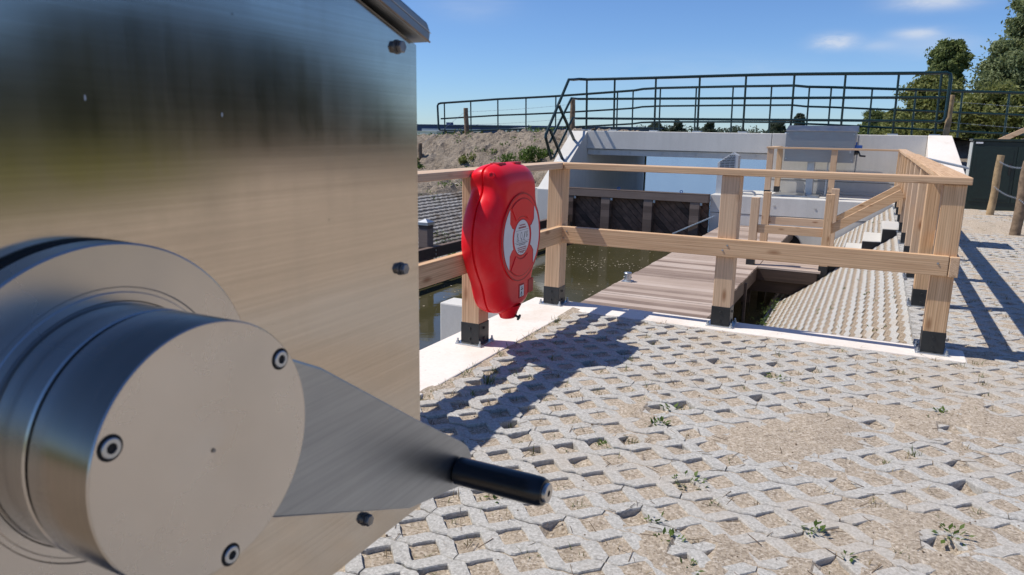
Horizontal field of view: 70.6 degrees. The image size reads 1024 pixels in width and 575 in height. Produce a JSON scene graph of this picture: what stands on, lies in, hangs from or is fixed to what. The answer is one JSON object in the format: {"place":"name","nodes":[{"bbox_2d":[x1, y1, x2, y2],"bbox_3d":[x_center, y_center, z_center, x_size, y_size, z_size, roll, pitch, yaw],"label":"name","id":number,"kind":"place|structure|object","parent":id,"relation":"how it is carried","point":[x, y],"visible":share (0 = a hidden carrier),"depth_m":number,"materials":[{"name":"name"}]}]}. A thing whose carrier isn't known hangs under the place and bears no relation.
{"place":"outdoors","nodes":[
{"label":"outdoors","id":0,"kind":"place"},
{"bbox_2d":[418,191,461,262],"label":"slope paving","id":1,"kind":"structure","parent":0,"point":[441,212],"depth_m":14.80,"materials":[{"name":"grey concrete"}]},
{"bbox_2d":[417,128,638,257],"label":"embankment","id":2,"kind":"structure","parent":0,"point":[445,152],"depth_m":19.13,"materials":[{"name":"sand"}]},
{"bbox_2d":[418,143,421,160],"bbox_3d":[-2.481,-3.520,19.560,0.135,0.755,0.128,7,13,26],"label":"fence post","id":3,"kind":"object","parent":2,"relation":"on","point":[419,151],"visible":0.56,"depth_m":19.48,"materials":[{"name":"brown wood"}]},
{"bbox_2d":[417,156,422,168],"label":"wild bush","id":4,"kind":"object","parent":2,"relation":"on","point":[419,166],"visible":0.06,"depth_m":19.14,"materials":[{"name":"green plant"}]},
{"bbox_2d":[464,108,468,133],"bbox_3d":[-1.316,-4.679,21.009,0.192,1.036,0.151,7,13,26],"label":"fence post","id":5,"kind":"object","parent":2,"relation":"on","point":[466,125],"visible":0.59,"depth_m":20.93,"materials":[{"name":"wood"}]},
{"bbox_2d":[422,106,550,143],"bbox_3d":[-0.564,-4.648,20.576,4.358,1.198,1.253,-3,13,-17],"label":"barbed wire","id":6,"kind":"object","parent":5,"relation":"attached to","point":[477,111],"visible":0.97,"depth_m":20.67,"materials":[{"name":"metal"}]},
{"bbox_2d":[426,118,567,151],"bbox_3d":[-0.565,-4.328,20.632,4.358,1.088,1.226,-3,13,-17],"label":"barbed wire","id":7,"kind":"object","parent":5,"relation":"attached to","point":[502,123],"visible":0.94,"depth_m":20.72,"materials":[{"name":"metal"}]},
{"bbox_2d":[458,152,475,163],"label":"wild bush","id":8,"kind":"object","parent":2,"relation":"on","point":[462,159],"visible":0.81,"depth_m":18.82,"materials":[{"name":"green plant"}]},
{"bbox_2d":[499,145,552,162],"bbox_3d":[0.418,-3.234,18.118,1.394,0.749,0.834,-3,13,-17],"label":"wild bush","id":9,"kind":"object","parent":2,"relation":"on","point":[529,153],"visible":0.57,"depth_m":17.96,"materials":[{"name":"green plant"}]},
{"bbox_2d":[537,131,587,229],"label":"wing wall","id":10,"kind":"structure","parent":2,"relation":"on","point":[575,150],"depth_m":17.52,"materials":[{"name":"concrete"}]},
{"bbox_2d":[544,71,952,160],"bbox_3d":[4.793,-3.614,15.567,8.023,2.050,2.139,7,13,26],"label":"bridge railing","id":11,"kind":"object","parent":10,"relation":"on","point":[936,121],"visible":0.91,"depth_m":16.33,"materials":[{"name":"black metal"}]},
{"bbox_2d":[570,99,574,129],"bbox_3d":[1.725,-4.764,20.578,0.181,1.134,0.160,7,13,26],"label":"fence post","id":12,"kind":"object","parent":2,"relation":"on","point":[572,111],"visible":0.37,"depth_m":20.48,"materials":[{"name":"wood"}]},
{"bbox_2d":[417,125,894,330],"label":"bank weeds","id":13,"kind":"object","parent":2,"relation":"on","point":[764,310],"visible":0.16,"depth_m":16.87,"materials":[{"name":"green plant"}]},
{"bbox_2d":[419,243,778,349],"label":"chamber water","id":14,"kind":"structure","parent":0,"point":[580,286],"depth_m":11.67,"materials":[{"name":"green liquid"}]},
{"bbox_2d":[418,214,568,262],"bbox_3d":[-1.839,0.106,10.729,0.295,2.034,13.400,7,13,26],"label":"guide fence","id":15,"kind":"object","parent":14,"relation":"in","point":[427,250],"visible":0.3,"depth_m":11.52,"materials":[{"name":"metal"}]},
{"bbox_2d":[450,256,641,291],"bbox_3d":[0.494,0.014,11.259,3.306,0.001,9.897,7,13,26],"label":"floating debris","id":16,"kind":"object","parent":14,"relation":"on","point":[586,268],"visible":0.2,"depth_m":13.30,"materials":[{"name":"plant"}]},
{"bbox_2d":[580,225,820,321],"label":"jetty","id":17,"kind":"object","parent":14,"relation":"in","point":[682,284],"visible":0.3,"depth_m":9.43,"materials":[{"name":"brown wood"}]},
{"bbox_2d":[621,272,633,282],"bbox_3d":[1.449,-0.136,9.053,0.130,0.116,0.130,7,13,26],"label":"mooring bollard","id":18,"kind":"object","parent":17,"relation":"on","point":[627,277],"visible":1,"depth_m":9.02,"materials":[{"name":"metal"}]},
{"bbox_2d":[746,190,904,279],"bbox_3d":[4.242,-0.744,9.924,1.908,1.276,0.114,7,13,26],"label":"stair railing","id":19,"kind":"object","parent":17,"relation":"on","point":[824,233],"visible":0.77,"depth_m":9.87,"materials":[{"name":"brown wood"}]},
{"bbox_2d":[759,184,902,246],"bbox_3d":[4.779,-0.961,10.975,1.908,1.276,0.114,7,13,26],"label":"stair railing","id":20,"kind":"object","parent":17,"relation":"on","point":[767,218],"visible":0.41,"depth_m":11.04,"materials":[{"name":"brown wood"}]},
{"bbox_2d":[333,307,1023,574],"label":"grid paving","id":21,"kind":"structure","parent":0,"point":[451,560],"depth_m":2.79,"materials":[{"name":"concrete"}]},
{"bbox_2d":[0,0,552,574],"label":"control cabinet","id":22,"kind":"object","parent":21,"relation":"on","point":[208,298],"visible":1,"depth_m":0.60,"materials":[{"name":"silver metal"}]},
{"bbox_2d":[644,511,663,522],"bbox_3d":[0.463,0.740,2.324,0.072,0.039,0.055,7,13,26],"label":"weed plant","id":23,"kind":"object","parent":21,"relation":"on","point":[656,519],"visible":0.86,"depth_m":2.32,"materials":[{"name":"green plant"}]},
{"bbox_2d":[648,416,670,426],"bbox_3d":[0.621,0.575,3.090,0.118,0.046,0.099,7,13,26],"label":"weed plant","id":24,"kind":"object","parent":21,"relation":"on","point":[661,419],"visible":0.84,"depth_m":3.10,"materials":[{"name":"green plant"}]},
{"bbox_2d":[659,403,678,410],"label":"weed plant","id":25,"kind":"object","parent":21,"relation":"on","point":[675,405],"visible":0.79,"depth_m":3.27,"materials":[{"name":"green plant"}]},
{"bbox_2d":[653,527,685,541],"bbox_3d":[0.475,0.763,2.212,0.100,0.050,0.097,-4,13,-23],"label":"weed plant","id":26,"kind":"object","parent":21,"relation":"on","point":[671,532],"visible":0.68,"depth_m":2.21,"materials":[{"name":"green plant"}]},
{"bbox_2d":[672,470,707,489],"bbox_3d":[0.629,0.692,2.562,0.128,0.041,0.139,3,12,8],"label":"weed plant","id":27,"kind":"object","parent":21,"relation":"on","point":[695,474],"visible":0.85,"depth_m":2.58,"materials":[{"name":"green plant"}]},
{"bbox_2d":[680,557,703,573],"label":"weed plant","id":28,"kind":"object","parent":21,"relation":"on","point":[691,560],"visible":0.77,"depth_m":2.08,"materials":[{"name":"green plant"}]},
{"bbox_2d":[369,214,1023,574],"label":"grass","id":29,"kind":"structure","parent":21,"relation":"on","point":[493,378],"depth_m":3.55,"materials":[{"name":"green plant"}]},
{"bbox_2d":[384,214,1018,574],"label":"dry stems","id":30,"kind":"object","parent":21,"relation":"on","point":[452,394],"visible":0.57,"depth_m":3.30,"materials":[{"name":"plant"}]},
{"bbox_2d":[384,230,1023,574],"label":"ground litter","id":31,"kind":"object","parent":21,"relation":"on","point":[737,453],"visible":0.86,"depth_m":2.80,"materials":[{"name":"brown plant"}]},
{"bbox_2d":[761,372,790,383],"bbox_3d":[1.362,0.468,3.722,0.166,0.056,0.179,7,13,26],"label":"weed plant","id":32,"kind":"object","parent":21,"relation":"on","point":[768,376],"visible":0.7,"depth_m":3.74,"materials":[{"name":"green plant"}]},
{"bbox_2d":[802,519,826,534],"bbox_3d":[0.938,0.748,2.255,0.085,0.037,0.062,1,12,1],"label":"weed plant","id":33,"kind":"object","parent":21,"relation":"on","point":[815,522],"visible":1,"depth_m":2.26,"materials":[{"name":"green plant"}]},
{"bbox_2d":[841,550,856,561],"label":"weed plant","id":34,"kind":"object","parent":21,"relation":"on","point":[851,560],"visible":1,"depth_m":2.12,"materials":[{"name":"green plant"}]},
{"bbox_2d":[933,406,947,412],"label":"weed plant","id":35,"kind":"object","parent":21,"relation":"on","point":[940,410],"visible":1,"depth_m":3.27,"materials":[{"name":"green plant"}]},
{"bbox_2d":[931,523,973,545],"bbox_3d":[1.363,0.761,2.236,0.124,0.047,0.110,7,13,26],"label":"weed plant","id":36,"kind":"object","parent":21,"relation":"on","point":[950,526],"visible":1,"depth_m":2.25,"materials":[{"name":"green plant"}]},
{"bbox_2d":[643,156,766,225],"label":"lake","id":37,"kind":"structure","parent":0,"point":[685,183],"depth_m":36.87,"materials":[{"name":"blue liquid"}]},
{"bbox_2d":[401,0,1016,132],"label":"sky","id":38,"kind":"structure","parent":0,"point":[476,49],"materials":[{"name":"blue"}]},
{"bbox_2d":[715,152,740,192],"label":"sensor pillar","id":39,"kind":"structure","parent":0,"point":[732,160],"depth_m":15.23,"materials":[{"name":"grey metal"}]},
{"bbox_2d":[708,190,894,245],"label":"quay platform","id":40,"kind":"structure","parent":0,"point":[798,207],"depth_m":14.50,"materials":[{"name":"concrete"}]},
{"bbox_2d":[568,187,714,235],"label":"lock gate","id":41,"kind":"structure","parent":40,"relation":"attached to","point":[680,213],"depth_m":15.77,"materials":[{"name":"brown wood"}]},
{"bbox_2d":[742,190,755,195],"bbox_3d":[4.917,-1.957,15.046,0.300,0.117,0.152,7,13,26],"label":"ladder hoop","id":42,"kind":"object","parent":40,"relation":"on","point":[753,192],"visible":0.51,"depth_m":15.01,"materials":[{"name":"metal"}]},
{"bbox_2d":[772,125,865,197],"bbox_3d":[6.407,-2.625,15.021,1.671,1.437,1.208,7,13,26],"label":"control cabinet","id":43,"kind":"object","parent":40,"relation":"on","point":[809,136],"visible":0.91,"depth_m":14.76,"materials":[{"name":"metal"}]},
{"bbox_2d":[762,146,914,221],"bbox_3d":[5.636,-1.967,12.952,2.550,1.000,5.860,7,13,26],"label":"wooden railing","id":44,"kind":"object","parent":40,"relation":"on","point":[902,160],"visible":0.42,"depth_m":14.26,"materials":[{"name":"brown wood"}]},
{"bbox_2d":[759,207,912,343],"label":"slope paving","id":45,"kind":"structure","parent":0,"point":[893,329],"depth_m":7.23,"materials":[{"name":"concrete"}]},
{"bbox_2d":[827,221,898,273],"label":"concrete steps","id":46,"kind":"structure","parent":45,"relation":"on","point":[872,240],"depth_m":9.88,"materials":[{"name":"grey concrete"}]},
{"bbox_2d":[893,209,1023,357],"bbox_3d":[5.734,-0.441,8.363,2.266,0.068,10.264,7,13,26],"label":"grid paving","id":47,"kind":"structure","parent":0,"point":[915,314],"depth_m":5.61,"materials":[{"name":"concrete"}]},
{"bbox_2d":[893,205,1023,366],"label":"sand","id":48,"kind":"structure","parent":0,"point":[978,226],"depth_m":6.18,"materials":[{"name":"beige sand"}]},
{"bbox_2d":[926,157,968,168],"bbox_3d":[5.016,-0.994,8.484,0.433,1.036,0.530,7,13,26],"label":"info panel","id":49,"kind":"object","parent":48,"relation":"on","point":[951,164],"visible":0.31,"depth_m":8.16,"materials":[{"name":"metal"}]},
{"bbox_2d":[964,139,1023,210],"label":"utility enclosure","id":50,"kind":"object","parent":48,"relation":"on","point":[982,156],"visible":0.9,"depth_m":12.61,"materials":[{"name":"green plastic"}]},
{"bbox_2d":[968,146,1017,202],"bbox_3d":[8.375,-1.970,12.613,0.625,0.960,0.033,7,13,26],"label":"door","id":51,"kind":"structure","parent":50,"relation":"in","point":[984,161],"depth_m":12.61,"materials":[{"name":"green plastic"}]},
{"bbox_2d":[1010,147,1023,202],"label":"door","id":52,"kind":"structure","parent":50,"relation":"in","point":[1020,158],"depth_m":12.45,"materials":[{"name":"green metal"}]},
{"bbox_2d":[986,155,1004,214],"bbox_3d":[7.868,-1.577,11.810,0.143,1.154,0.116,7,13,26],"label":"fence post","id":53,"kind":"object","parent":48,"relation":"on","point":[992,202],"visible":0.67,"depth_m":11.75,"materials":[{"name":"brown wood"}]},
{"bbox_2d":[1009,161,1023,235],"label":"fence post","id":54,"kind":"object","parent":48,"relation":"on","point":[1017,222],"visible":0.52,"depth_m":9.32,"materials":[{"name":"brown wood"}]},
{"bbox_2d":[994,187,1022,202],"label":"barbed wire","id":55,"kind":"object","parent":54,"relation":"attached to","point":[1006,194],"visible":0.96,"depth_m":10.57,"materials":[{"name":"metal"}]},
{"bbox_2d":[953,138,993,173],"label":"embankment","id":56,"kind":"structure","parent":0,"point":[962,146],"depth_m":15.04,"materials":[{"name":"soil"}]},
{"bbox_2d":[925,135,964,173],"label":"wing wall","id":57,"kind":"structure","parent":56,"relation":"on","point":[941,147],"depth_m":14.31,"materials":[{"name":"white concrete"}]},
{"bbox_2d":[993,356,1023,368],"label":"grid paving","id":58,"kind":"structure","parent":0,"point":[1010,365],"depth_m":4.00,"materials":[{"name":"concrete"}]},
{"label":"sand yard","id":59,"kind":"structure","parent":0,"visible":0},
{"bbox_2d":[857,110,886,134],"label":"shrub","id":60,"kind":"object","parent":59,"relation":"on","point":[877,114],"visible":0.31,"depth_m":54.42,"materials":[{"name":"green plant"}]},
{"bbox_2d":[871,107,902,134],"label":"hedge bush","id":61,"kind":"object","parent":59,"relation":"on","point":[887,114],"visible":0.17,"depth_m":51.52,"materials":[{"name":"green plant"}]},
{"bbox_2d":[880,69,969,154],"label":"alder tree","id":62,"kind":"object","parent":59,"relation":"on","point":[927,81],"visible":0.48,"depth_m":42.00,"materials":[{"name":"green plant"}]},
{"bbox_2d":[906,37,974,107],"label":"alder tree","id":63,"kind":"object","parent":59,"relation":"on","point":[952,56],"visible":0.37,"depth_m":46.43,"materials":[{"name":"green plant"}]},
{"bbox_2d":[949,78,1023,139],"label":"hedge bush","id":64,"kind":"object","parent":59,"relation":"on","point":[980,99],"visible":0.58,"depth_m":39.17,"materials":[{"name":"green plant"}]},
{"bbox_2d":[966,0,1023,94],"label":"willow tree","id":65,"kind":"object","parent":59,"relation":"on","point":[1005,59],"visible":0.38,"depth_m":43.35,"materials":[{"name":"green plant"}]},
{"bbox_2d":[1003,116,1023,137],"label":"hedge bush","id":66,"kind":"object","parent":59,"relation":"on","point":[1022,125],"visible":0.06,"depth_m":38.14,"materials":[{"name":"green plant"}]},
{"label":"far shore","id":67,"kind":"structure","parent":0,"visible":0},
{"bbox_2d":[417,131,442,134],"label":"storage hall","id":68,"kind":"structure","parent":67,"relation":"on","point":[427,132],"depth_m":344.36,"materials":[{"name":"metal"}]},
{"bbox_2d":[417,122,663,134],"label":"warehouse","id":69,"kind":"structure","parent":67,"relation":"on","point":[428,127],"depth_m":340.89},
{"bbox_2d":[462,124,766,132],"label":"wood","id":70,"kind":"object","parent":67,"relation":"on","point":[735,129],"visible":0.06,"depth_m":421.30,"materials":[{"name":"green plant"}]},
{"bbox_2d":[647,123,667,131],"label":"distant tree","id":71,"kind":"object","parent":67,"relation":"on","point":[656,126],"visible":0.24,"depth_m":351.09,"materials":[{"name":"green plant"}]},
{"bbox_2d":[669,120,686,131],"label":"distant tree","id":72,"kind":"object","parent":67,"relation":"on","point":[676,127],"visible":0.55,"depth_m":347.06,"materials":[{"name":"green plant"}]},
{"bbox_2d":[702,123,716,131],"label":"distant tree","id":73,"kind":"object","parent":67,"relation":"on","point":[708,127],"visible":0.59,"depth_m":340.18,"materials":[{"name":"green plant"}]},
{"bbox_2d":[764,118,786,132],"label":"distant tree","id":74,"kind":"object","parent":67,"relation":"on","point":[777,127],"visible":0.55,"depth_m":325.97,"materials":[{"name":"green plant"}]},
{"bbox_2d":[793,113,805,124],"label":"distant tree","id":75,"kind":"object","parent":67,"relation":"on","point":[800,116],"visible":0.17,"depth_m":322.15,"materials":[{"name":"green plant"}]},
{"label":"ground","id":76,"kind":"structure","parent":0,"visible":0},
{"bbox_2d":[419,297,966,396],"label":"lock wall","id":77,"kind":"structure","parent":76,"relation":"on","point":[445,358],"depth_m":4.49,"materials":[{"name":"white concrete"}]},
{"bbox_2d":[417,154,973,356],"bbox_3d":[1.716,-0.388,5.284,2.556,1.006,11.630,7,13,26],"label":"wooden railing","id":78,"kind":"object","parent":77,"relation":"on","point":[927,259],"visible":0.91,"depth_m":4.49,"materials":[{"name":"brown wood"}]},
{"bbox_2d":[461,161,539,319],"bbox_3d":[-0.053,-0.256,4.043,0.246,0.876,0.678,7,13,26],"label":"lifebuoy case","id":79,"kind":"object","parent":78,"relation":"attached to","point":[500,238],"visible":1,"depth_m":3.85,"materials":[{"name":"red plastic"}]},
{"bbox_2d":[567,131,927,193],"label":"lock bridge","id":80,"kind":"structure","parent":76,"relation":"on","point":[622,147],"depth_m":16.55,"materials":[{"name":"grey concrete"}]},
{"bbox_2d":[437,84,1023,137],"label":"bridge railing","id":81,"kind":"object","parent":80,"relation":"attached to","point":[959,112],"visible":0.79,"depth_m":20.76,"materials":[{"name":"black metal"}]},
{"bbox_2d":[582,130,973,138],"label":"bridge path","id":82,"kind":"structure","parent":80,"relation":"on","point":[953,137],"depth_m":16.94,"materials":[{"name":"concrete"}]},
{"bbox_2d":[943,95,954,135],"bbox_3d":[8.952,-3.370,14.883,0.137,1.143,0.119,7,13,26],"label":"fence post","id":83,"kind":"object","parent":82,"relation":"on","point":[947,126],"visible":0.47,"depth_m":14.81,"materials":[{"name":"brown wood"}]},
{"bbox_2d":[999,128,1023,138],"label":"timber stair rail","id":84,"kind":"object","parent":82,"relation":"on","point":[1015,133],"depth_m":15.21,"materials":[{"name":"brown wood"}]}
]}

